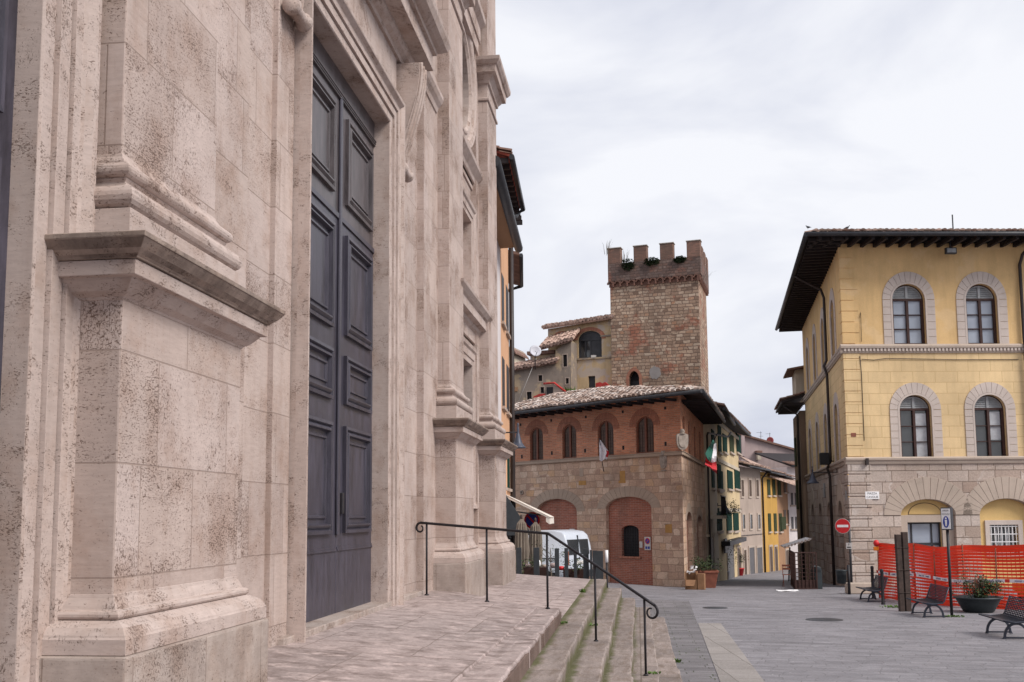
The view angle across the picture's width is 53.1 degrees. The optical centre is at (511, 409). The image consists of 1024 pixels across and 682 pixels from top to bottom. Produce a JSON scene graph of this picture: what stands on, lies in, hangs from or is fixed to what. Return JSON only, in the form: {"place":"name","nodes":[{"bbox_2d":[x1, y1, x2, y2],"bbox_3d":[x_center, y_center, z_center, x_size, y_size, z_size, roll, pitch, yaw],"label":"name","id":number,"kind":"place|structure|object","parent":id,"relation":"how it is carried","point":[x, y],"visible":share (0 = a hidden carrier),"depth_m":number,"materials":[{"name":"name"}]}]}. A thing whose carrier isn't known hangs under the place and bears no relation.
{"place":"outdoors","nodes":[
{"label":"outdoors","id":0,"kind":"place"},
{"bbox_2d":[267,590,536,681],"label":"terrace","id":1,"kind":"structure","parent":0,"point":[440,636],"depth_m":9.19,"materials":[{"name":"stone"}]},
{"bbox_2d":[509,348,528,365],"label":"gable","id":2,"kind":"structure","parent":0,"point":[519,355],"depth_m":72.34,"materials":[{"name":"beige paint"}]},
{"bbox_2d":[483,574,589,617],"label":"terrace","id":3,"kind":"structure","parent":0,"point":[530,590],"depth_m":18.33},
{"bbox_2d":[503,612,561,681],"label":"terrace riser","id":4,"kind":"object","parent":3,"relation":"attached to","point":[517,673],"visible":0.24,"depth_m":9.62,"materials":[{"name":"stone"}]},
{"bbox_2d":[458,608,559,681],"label":"step","id":5,"kind":"object","parent":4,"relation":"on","point":[500,660],"visible":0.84,"depth_m":9.38,"materials":[{"name":"stone"}]},
{"bbox_2d":[509,327,580,402],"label":"grey old house","id":6,"kind":"structure","parent":0,"point":[555,371],"depth_m":59.49,"materials":[{"name":"paint"}]},
{"bbox_2d":[530,345,540,369],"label":"satellite dish","id":7,"kind":"object","parent":6,"relation":"attached to","point":[535,350],"visible":1,"depth_m":56.15,"materials":[{"name":"metal"}]},
{"bbox_2d":[541,314,613,389],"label":"loggia house","id":8,"kind":"structure","parent":0,"point":[592,339],"depth_m":60.07,"materials":[{"name":"yellow paint"}]},
{"bbox_2d":[574,327,605,357],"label":"window","id":9,"kind":"structure","parent":8,"relation":"in","point":[590,342],"depth_m":60.26,"materials":[{"name":"black glass"}]},
{"bbox_2d":[646,600,718,681],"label":"dark paving","id":10,"kind":"structure","parent":0,"point":[690,651],"depth_m":18.44,"materials":[{"name":"dark grey stone paving"}]},
{"bbox_2d":[495,0,1023,447],"label":"sky","id":11,"kind":"structure","parent":0,"point":[737,127],"materials":[{"name":"white"}]},
{"bbox_2d":[608,569,1023,681],"bbox_3d":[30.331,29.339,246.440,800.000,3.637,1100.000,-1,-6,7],"label":"piazza ground","id":12,"kind":"structure","parent":0,"point":[774,634],"depth_m":19.51,"materials":[{"name":"stone"}]},
{"bbox_2d":[0,0,517,681],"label":"church","id":13,"kind":"structure","parent":12,"relation":"on","point":[248,332],"depth_m":7.61,"materials":[{"name":"stone"}]},
{"bbox_2d":[0,0,17,399],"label":"side door leaf","id":14,"kind":"structure","parent":13,"relation":"in","point":[8,8],"depth_m":5.22,"materials":[{"name":"blue wood"}]},
{"bbox_2d":[306,63,339,622],"bbox_3d":[-2.035,-0.739,10.412,0.120,5.840,1.734,-1,-6,7],"label":"door leaf","id":15,"kind":"structure","parent":13,"relation":"in","point":[321,537],"depth_m":10.71,"materials":[{"name":"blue wood"}]},
{"bbox_2d":[335,105,373,612],"bbox_3d":[-1.833,-0.567,12.057,0.120,5.840,1.574,-1,-6,7],"label":"door leaf","id":16,"kind":"structure","parent":13,"relation":"in","point":[353,543],"depth_m":11.98,"materials":[{"name":"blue wood"}]},
{"bbox_2d":[463,186,476,292],"bbox_3d":[-1.077,-3.030,18.831,0.485,1.980,2.500,-1,-6,7],"label":"blind window frame","id":17,"kind":"structure","parent":13,"relation":"in","point":[469,211],"depth_m":19.78,"materials":[{"name":"stone"}]},
{"bbox_2d":[463,336,478,508],"bbox_3d":[-1.044,0.259,18.500,0.490,3.050,2.610,-1,-6,7],"label":"window frame","id":18,"kind":"structure","parent":13,"relation":"in","point":[470,351],"depth_m":19.52,"materials":[{"name":"stone"}]},
{"bbox_2d":[495,154,522,420],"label":"white house","id":19,"kind":"structure","parent":12,"relation":"on","point":[508,235],"depth_m":26.95,"materials":[{"name":"paint"}]},
{"bbox_2d":[496,145,524,544],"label":"orange house","id":20,"kind":"structure","parent":12,"relation":"on","point":[506,156],"depth_m":30.71,"materials":[{"name":"paint"}]},
{"bbox_2d":[508,250,522,289],"bbox_3d":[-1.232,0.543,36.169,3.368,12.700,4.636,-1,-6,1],"label":"shutter","id":21,"kind":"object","parent":20,"relation":"attached to","point":[518,267],"depth_m":36.39,"materials":[{"name":"paint"}]},
{"bbox_2d":[506,423,525,448],"bbox_3d":[0.016,0.696,27.339,0.727,0.685,0.428,1,-6,-14],"label":"wall lamp","id":22,"kind":"object","parent":20,"relation":"attached to","point":[518,442],"visible":0.85,"depth_m":27.30,"materials":[{"name":"metal"}]},
{"bbox_2d":[506,496,528,534],"bbox_3d":[0.021,2.662,26.866,0.850,1.280,0.060,-1,-6,7],"label":"dark sunblind","id":23,"kind":"object","parent":20,"relation":"attached to","point":[512,517],"visible":0.33,"depth_m":26.82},
{"bbox_2d":[506,495,553,523],"bbox_3d":[0.535,2.928,30.004,1.300,0.875,3.279,-1,-6,4],"label":"awning","id":24,"kind":"object","parent":20,"relation":"attached to","point":[549,519],"visible":0.89,"depth_m":28.46,"materials":[{"name":"beige fabric"}]},
{"bbox_2d":[515,514,529,570],"bbox_3d":[0.246,3.859,25.737,0.560,2.433,0.560,-1,-6,7],"label":"folded parasol","id":25,"kind":"object","parent":12,"relation":"on","point":[522,540],"visible":0.46,"depth_m":25.68,"materials":[{"name":"beige fabric"}]},
{"bbox_2d":[524,512,539,527],"bbox_3d":[0.622,4.331,30.733,0.500,2.491,0.098,-3,-7,23],"label":"round parking sign","id":26,"kind":"object","parent":12,"relation":"on","point":[529,519],"visible":0.55,"depth_m":30.81,"materials":[{"name":"metal"}]},
{"bbox_2d":[524,567,545,575],"bbox_3d":[0.563,4.426,24.263,0.547,1.358,0.280,-1,-6,1],"label":"planter trough","id":27,"kind":"object","parent":12,"relation":"on","point":[529,571],"visible":0.2,"depth_m":24.19,"materials":[{"name":"brown wood"}]},
{"bbox_2d":[529,517,542,566],"bbox_3d":[0.628,4.021,26.920,0.560,2.348,0.560,-1,-6,7],"label":"folded parasol","id":28,"kind":"object","parent":12,"relation":"on","point":[534,538],"visible":0.36,"depth_m":26.87,"materials":[{"name":"beige fabric"}]},
{"bbox_2d":[516,547,602,578],"bbox_3d":[1.115,4.201,23.744,2.015,1.988,0.158,-1,-6,6],"label":"slat screen","id":29,"kind":"object","parent":12,"relation":"on","point":[597,557],"visible":0.3,"depth_m":23.79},
{"bbox_2d":[528,529,592,576],"bbox_3d":[0.497,5.071,34.853,4.339,1.927,1.860,-4,-7,33],"label":"white van","id":30,"kind":"object","parent":12,"relation":"on","point":[578,540],"visible":0.18,"depth_m":33.48,"materials":[{"name":"paint"}]},
{"bbox_2d":[563,569,582,578],"bbox_3d":[1.524,4.437,24.221,0.606,1.311,0.280,-1,-6,3],"label":"planter trough","id":31,"kind":"object","parent":12,"relation":"on","point":[571,573],"visible":0.2,"depth_m":24.14,"materials":[{"name":"brown wood"}]},
{"bbox_2d":[532,540,570,575],"bbox_3d":[0.919,4.183,26.121,1.202,1.925,1.094,-1,-6,7],"label":"olive sapling","id":32,"kind":"object","parent":31,"relation":"in","point":[550,561],"visible":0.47,"depth_m":26.21,"materials":[{"name":"green plant"}]},
{"bbox_2d":[566,588,621,681],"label":"step","id":33,"kind":"object","parent":12,"relation":"on","point":[590,661],"visible":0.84,"depth_m":12.51,"materials":[{"name":"stone"}]},
{"bbox_2d":[520,579,606,681],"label":"step","id":34,"kind":"object","parent":33,"relation":"on","point":[554,659],"visible":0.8,"depth_m":11.48,"materials":[{"name":"stone"}]},
{"bbox_2d":[603,598,634,681],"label":"step","id":35,"kind":"object","parent":12,"relation":"on","point":[620,665],"visible":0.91,"depth_m":13.63,"materials":[{"name":"stone"}]},
{"bbox_2d":[510,385,731,586],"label":"brick palace","id":36,"kind":"structure","parent":12,"relation":"on","point":[649,481],"depth_m":40.91,"materials":[{"name":"brick"}]},
{"bbox_2d":[525,420,547,460],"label":"window","id":37,"kind":"structure","parent":36,"relation":"in","point":[537,433],"depth_m":44.28,"materials":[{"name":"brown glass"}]},
{"bbox_2d":[557,417,581,458],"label":"window","id":38,"kind":"structure","parent":36,"relation":"in","point":[569,433],"depth_m":42.79,"materials":[{"name":"brown glass"}]},
{"bbox_2d":[599,438,608,471],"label":"white flag","id":39,"kind":"object","parent":36,"relation":"attached to","point":[603,452],"visible":1,"depth_m":40.45,"materials":[{"name":"fabric"}]},
{"bbox_2d":[592,412,618,454],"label":"window","id":40,"kind":"structure","parent":36,"relation":"in","point":[606,428],"depth_m":41.24,"materials":[{"name":"brown glass"}]},
{"bbox_2d":[619,525,640,558],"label":"grille window","id":41,"kind":"structure","parent":36,"relation":"in","point":[631,533],"depth_m":40.21,"materials":[{"name":"metal"}]},
{"bbox_2d":[629,408,659,453],"bbox_3d":[5.174,0.834,39.734,0.112,1.777,1.560,5,-8,-42],"label":"window","id":42,"kind":"structure","parent":36,"relation":"in","point":[645,425],"depth_m":39.75,"materials":[{"name":"brown glass"}]},
{"bbox_2d":[704,433,717,473],"bbox_3d":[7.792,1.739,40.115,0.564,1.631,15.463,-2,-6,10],"label":"tricolour flag","id":43,"kind":"object","parent":36,"relation":"attached to","point":[711,452],"visible":0.98,"depth_m":37.17,"materials":[{"name":"fabric"}]},
{"bbox_2d":[632,607,659,681],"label":"step","id":44,"kind":"object","parent":12,"relation":"on","point":[638,671],"visible":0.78,"depth_m":14.63,"materials":[{"name":"stone"}]},
{"bbox_2d":[416,521,658,675],"bbox_3d":[0.241,2.418,13.403,3.712,1.908,0.158,-4,-7,33],"label":"handrail","id":45,"kind":"object","parent":44,"relation":"on","point":[645,600],"visible":0.98,"depth_m":13.31,"materials":[{"name":"metal"}]},
{"bbox_2d":[607,239,708,392],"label":"stone tower","id":46,"kind":"structure","parent":12,"relation":"on","point":[659,326],"depth_m":58.68,"materials":[{"name":"brick"}]},
{"bbox_2d":[626,367,641,385],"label":"window","id":47,"kind":"structure","parent":46,"relation":"in","point":[636,378],"depth_m":58.87,"materials":[{"name":"brick"}]},
{"bbox_2d":[652,617,682,681],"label":"step","id":48,"kind":"object","parent":12,"relation":"on","point":[667,666],"visible":0.88,"depth_m":15.37,"materials":[{"name":"stone"}]},
{"bbox_2d":[685,571,697,589],"bbox_3d":[6.261,5.987,35.798,0.400,0.620,0.480,-3,-6,21],"label":"cardboard box","id":49,"kind":"object","parent":12,"relation":"on","point":[691,581],"visible":1,"depth_m":35.73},
{"bbox_2d":[697,573,705,589],"bbox_3d":[6.614,6.013,35.736,0.240,0.550,0.260,-3,-6,21],"label":"cardboard box","id":50,"kind":"object","parent":12,"relation":"on","point":[701,581],"visible":1,"depth_m":35.62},
{"bbox_2d":[695,570,718,587],"bbox_3d":[7.031,6.139,37.051,0.860,0.620,0.860,-1,-6,7],"label":"terracotta planter","id":51,"kind":"object","parent":12,"relation":"on","point":[711,576],"visible":0.62,"depth_m":36.68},
{"bbox_2d":[690,555,723,572],"bbox_3d":[6.966,5.688,37.257,1.323,0.774,1.094,5,-8,-41],"label":"box hedge","id":52,"kind":"object","parent":51,"relation":"in","point":[705,563],"visible":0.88,"depth_m":37.13,"materials":[{"name":"green plant"}]},
{"bbox_2d":[703,401,735,580],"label":"pale house","id":53,"kind":"structure","parent":12,"relation":"on","point":[730,420],"depth_m":51.86,"materials":[{"name":"beige paint"}]},
{"bbox_2d":[708,536,714,569],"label":"door","id":54,"kind":"structure","parent":53,"relation":"in","point":[712,540],"depth_m":51.29,"materials":[{"name":"brown wood"}]},
{"bbox_2d":[698,623,763,681],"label":"pale paving strip","id":55,"kind":"object","parent":12,"relation":"in","point":[731,662],"visible":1,"depth_m":15.98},
{"bbox_2d":[714,412,751,580],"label":"shuttered house","id":56,"kind":"structure","parent":12,"relation":"on","point":[728,487],"depth_m":62.26,"materials":[{"name":"yellow paint"}]},
{"bbox_2d":[717,425,722,455],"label":"window","id":57,"kind":"structure","parent":56,"relation":"in","point":[718,427],"depth_m":58.10,"materials":[{"name":"green paint"}]},
{"bbox_2d":[717,470,724,491],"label":"window","id":58,"kind":"structure","parent":56,"relation":"in","point":[721,473],"depth_m":57.31,"materials":[{"name":"green paint"}]},
{"bbox_2d":[717,500,741,522],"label":"balcony plant","id":59,"kind":"object","parent":56,"relation":"on","point":[732,509],"visible":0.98,"depth_m":49.69,"materials":[{"name":"green plant"}]},
{"bbox_2d":[726,513,733,532],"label":"window","id":60,"kind":"structure","parent":56,"relation":"in","point":[729,520],"depth_m":61.41,"materials":[{"name":"green paint"}]},
{"bbox_2d":[727,470,734,491],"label":"window","id":61,"kind":"structure","parent":56,"relation":"in","point":[729,473],"depth_m":63.07,"materials":[{"name":"green paint"}]},
{"bbox_2d":[727,545,734,579],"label":"door","id":62,"kind":"structure","parent":56,"relation":"in","point":[732,567],"depth_m":62.10,"materials":[{"name":"wood"}]},
{"bbox_2d":[729,435,735,455],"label":"window","id":63,"kind":"structure","parent":56,"relation":"in","point":[731,439],"depth_m":65.18,"materials":[{"name":"green paint"}]},
{"bbox_2d":[733,513,739,532],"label":"window","id":64,"kind":"structure","parent":56,"relation":"in","point":[735,518],"depth_m":65.89,"materials":[{"name":"green paint"}]},
{"bbox_2d":[734,470,741,490],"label":"window","id":65,"kind":"structure","parent":56,"relation":"in","point":[736,473],"depth_m":67.80,"materials":[{"name":"green paint"}]},
{"bbox_2d":[737,545,741,575],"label":"door","id":66,"kind":"structure","parent":56,"relation":"in","point":[739,565],"depth_m":67.24,"materials":[{"name":"brown wood"}]},
{"bbox_2d":[738,460,770,574],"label":"beige house","id":67,"kind":"structure","parent":12,"relation":"on","point":[751,512],"depth_m":72.77,"materials":[{"name":"paint"}]},
{"bbox_2d":[748,545,755,573],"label":"door","id":68,"kind":"structure","parent":67,"relation":"in","point":[751,549],"depth_m":72.30,"materials":[{"name":"wood"}]},
{"bbox_2d":[756,545,762,572],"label":"door","id":69,"kind":"structure","parent":67,"relation":"in","point":[759,549],"depth_m":74.61,"materials":[{"name":"wood"}]},
{"bbox_2d":[737,433,793,467],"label":"pink house","id":70,"kind":"structure","parent":12,"relation":"on","point":[751,446],"depth_m":95.70,"materials":[{"name":"paint"}]},
{"bbox_2d":[742,465,794,569],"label":"ochre house","id":71,"kind":"structure","parent":12,"relation":"on","point":[782,508],"depth_m":85.39,"materials":[{"name":"paint"}]},
{"bbox_2d":[739,456,794,484],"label":"roof","id":72,"kind":"structure","parent":71,"relation":"on","point":[785,479],"depth_m":82.47,"materials":[{"name":"tile"}]},
{"bbox_2d":[754,466,785,571],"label":"bright orange house","id":73,"kind":"structure","parent":12,"relation":"on","point":[769,524],"depth_m":79.22,"materials":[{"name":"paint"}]},
{"bbox_2d":[769,545,773,571],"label":"door","id":74,"kind":"structure","parent":73,"relation":"in","point":[771,568],"depth_m":78.70,"materials":[{"name":"brown wood"}]},
{"bbox_2d":[774,545,778,570],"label":"door","id":75,"kind":"structure","parent":73,"relation":"in","point":[775,549],"depth_m":80.81,"materials":[{"name":"brown wood"}]},
{"bbox_2d":[755,453,797,567],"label":"white street house","id":76,"kind":"structure","parent":12,"relation":"on","point":[785,459],"depth_m":88.71,"materials":[{"name":"paint"}]},
{"bbox_2d":[774,365,810,579],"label":"dark eaved house","id":77,"kind":"structure","parent":12,"relation":"on","point":[794,403],"depth_m":54.63,"materials":[{"name":"brown paint"}]},
{"bbox_2d":[780,537,810,580],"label":"patio umbrella","id":78,"kind":"object","parent":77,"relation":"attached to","point":[798,541],"visible":1,"depth_m":41.20,"materials":[{"name":"fabric"}]},
{"bbox_2d":[789,550,817,588],"bbox_3d":[10.324,5.709,36.596,0.797,1.280,2.214,-1,-6,7],"label":"lattice screen","id":79,"kind":"object","parent":12,"relation":"on","point":[804,584],"visible":0.99,"depth_m":35.57,"materials":[{"name":"brown wood"}]},
{"bbox_2d":[811,566,822,588],"bbox_3d":[10.643,5.863,35.740,0.290,0.800,0.286,0,-6,-5],"label":"tall bin","id":80,"kind":"object","parent":12,"relation":"on","point":[819,575],"visible":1,"depth_m":35.61,"materials":[{"name":"plastic"}]},
{"bbox_2d":[805,618,842,620],"bbox_3d":[6.974,4.698,22.866,0.816,0.006,0.816,-1,-6,7],"label":"manhole cover","id":81,"kind":"object","parent":12,"relation":"on","point":[822,619],"visible":1,"depth_m":22.89,"materials":[{"name":"metal"}]},
{"bbox_2d":[835,565,850,593],"bbox_3d":[10.441,5.390,32.377,0.411,0.920,0.365,-5,-8,39],"label":"post bin","id":82,"kind":"object","parent":12,"relation":"on","point":[841,576],"visible":1,"depth_m":32.30,"materials":[{"name":"metal"}]},
{"bbox_2d":[835,518,852,581],"bbox_3d":[10.849,4.772,33.435,0.504,2.399,0.098,-3,-7,23],"label":"no entry sign","id":83,"kind":"object","parent":12,"relation":"on","point":[842,526],"visible":0.98,"depth_m":33.43,"materials":[{"name":"metal"}]},
{"bbox_2d":[845,582,878,593],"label":"stone block","id":84,"kind":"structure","parent":12,"relation":"on","point":[854,589],"depth_m":32.51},
{"bbox_2d":[856,575,887,601],"bbox_3d":[10.246,5.095,29.149,0.608,0.704,1.356,-1,-6,6],"label":"bench","id":85,"kind":"object","parent":12,"relation":"on","point":[873,589],"visible":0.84,"depth_m":29.22,"materials":[{"name":"metal"}]},
{"bbox_2d":[880,569,884,604],"bbox_3d":[10.016,4.796,27.691,0.110,0.960,0.110,-1,-6,7],"label":"bollard","id":86,"kind":"object","parent":12,"relation":"on","point":[882,587],"visible":1,"depth_m":27.66,"materials":[{"name":"metal"}]},
{"bbox_2d":[775,228,1023,586],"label":"yellow palace","id":87,"kind":"structure","parent":12,"relation":"on","point":[913,361],"depth_m":37.71,"materials":[{"name":"paint"}]},
{"bbox_2d":[805,338,810,390],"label":"window","id":88,"kind":"structure","parent":87,"relation":"in","point":[807,344],"depth_m":52.13,"materials":[{"name":"brown wood"}]},
{"bbox_2d":[808,419,813,472],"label":"window","id":89,"kind":"structure","parent":87,"relation":"in","point":[809,424],"depth_m":52.07,"materials":[{"name":"brown wood"}]},
{"bbox_2d":[812,324,817,380],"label":"window","id":90,"kind":"structure","parent":87,"relation":"in","point":[813,329],"depth_m":48.29,"materials":[{"name":"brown wood"}]},
{"bbox_2d":[815,412,820,469],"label":"window","id":91,"kind":"structure","parent":87,"relation":"in","point":[816,416],"depth_m":48.45,"materials":[{"name":"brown wood"}]},
{"bbox_2d":[806,466,837,483],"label":"wall lamp","id":92,"kind":"object","parent":87,"relation":"attached to","point":[812,480],"visible":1,"depth_m":40.22,"materials":[{"name":"metal"}]},
{"bbox_2d":[820,307,826,370],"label":"window","id":93,"kind":"structure","parent":87,"relation":"in","point":[821,312],"depth_m":44.96,"materials":[{"name":"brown wood"}]},
{"bbox_2d":[823,403,828,465],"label":"window","id":94,"kind":"structure","parent":87,"relation":"in","point":[825,406],"depth_m":44.70,"materials":[{"name":"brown wood"}]},
{"bbox_2d":[819,453,833,464],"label":"black box","id":95,"kind":"object","parent":87,"relation":"attached to","point":[824,458],"visible":1,"depth_m":41.63,"materials":[{"name":"paint"}]},
{"bbox_2d":[829,288,836,357],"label":"window","id":96,"kind":"structure","parent":87,"relation":"in","point":[831,298],"depth_m":40.60,"materials":[{"name":"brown wood"}]},
{"bbox_2d":[833,392,840,461],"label":"window","id":97,"kind":"structure","parent":87,"relation":"in","point":[835,401],"depth_m":40.38,"materials":[{"name":"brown wood"}]},
{"bbox_2d":[865,491,878,498],"bbox_3d":[13.032,3.114,37.058,0.509,0.272,0.041,0,-6,-2],"label":"street sign","id":98,"kind":"object","parent":87,"relation":"attached to","point":[871,495],"visible":1,"depth_m":37.04,"materials":[{"name":"white paint"}]},
{"bbox_2d":[882,272,936,343],"bbox_3d":[14.678,-3.744,38.011,1.950,2.720,0.295,0,-6,-2],"label":"window","id":99,"kind":"structure","parent":87,"relation":"in","point":[905,321],"depth_m":37.99,"materials":[{"name":"brown wood"}]},
{"bbox_2d":[890,382,943,456],"bbox_3d":[14.769,0.428,37.574,1.900,2.810,0.295,0,-6,-2],"label":"window","id":100,"kind":"structure","parent":87,"relation":"in","point":[909,415],"depth_m":37.55,"materials":[{"name":"stone"}]},
{"bbox_2d":[956,271,1008,343],"bbox_3d":[17.412,-3.759,38.087,1.900,2.720,0.295,0,-6,-2],"label":"window","id":101,"kind":"structure","parent":87,"relation":"in","point":[976,314],"depth_m":38.06,"materials":[{"name":"stone"}]},
{"bbox_2d":[964,382,1017,455],"bbox_3d":[17.533,0.412,37.651,1.890,2.810,0.295,0,-6,-2],"label":"window","id":102,"kind":"structure","parent":87,"relation":"in","point":[988,432],"depth_m":37.63,"materials":[{"name":"stone"}]},
{"bbox_2d":[984,520,1023,555],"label":"window","id":103,"kind":"structure","parent":87,"relation":"in","point":[998,532],"depth_m":37.33,"materials":[{"name":"stone"}]},
{"bbox_2d":[894,532,911,611],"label":"brown boards","id":104,"kind":"object","parent":12,"relation":"on","point":[901,547],"visible":1,"depth_m":25.25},
{"bbox_2d":[906,583,948,617],"bbox_3d":[9.671,4.444,23.830,0.608,0.704,1.356,-1,-6,6],"label":"bench","id":105,"kind":"object","parent":12,"relation":"on","point":[928,601],"visible":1,"depth_m":23.73,"materials":[{"name":"metal"}]},
{"bbox_2d":[940,507,953,615],"bbox_3d":[10.221,3.554,23.938,0.230,2.506,0.206,-5,-8,37],"label":"information pole","id":106,"kind":"object","parent":12,"relation":"on","point":[947,524],"visible":1,"depth_m":23.93,"materials":[{"name":"metal"}]},
{"bbox_2d":[877,542,1023,609],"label":"orange net fence","id":107,"kind":"object","parent":12,"relation":"on","point":[933,552],"visible":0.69,"depth_m":26.68,"materials":[{"name":"plastic"},{"name":"wood"}]},
{"bbox_2d":[876,570,1023,582],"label":"barrier tape","id":108,"kind":"object","parent":107,"relation":"attached to","point":[959,580],"visible":0.75,"depth_m":26.61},
{"bbox_2d":[953,595,1002,612],"bbox_3d":[11.318,4.731,24.855,1.120,0.365,1.120,-1,-6,7],"label":"bowl planter","id":109,"kind":"object","parent":12,"relation":"on","point":[990,603],"visible":0.98,"depth_m":24.51,"materials":[{"name":"plastic"}]},
{"bbox_2d":[952,560,1005,601],"bbox_3d":[11.285,4.251,24.936,1.492,1.137,0.837,-1,-6,7],"label":"planter shrub","id":110,"kind":"object","parent":109,"relation":"in","point":[982,588],"visible":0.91,"depth_m":24.82,"materials":[{"name":"green plant"}]},
{"bbox_2d":[978,595,1023,638],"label":"bench","id":111,"kind":"object","parent":12,"relation":"on","point":[1011,618],"visible":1,"depth_m":19.15,"materials":[{"name":"metal"}]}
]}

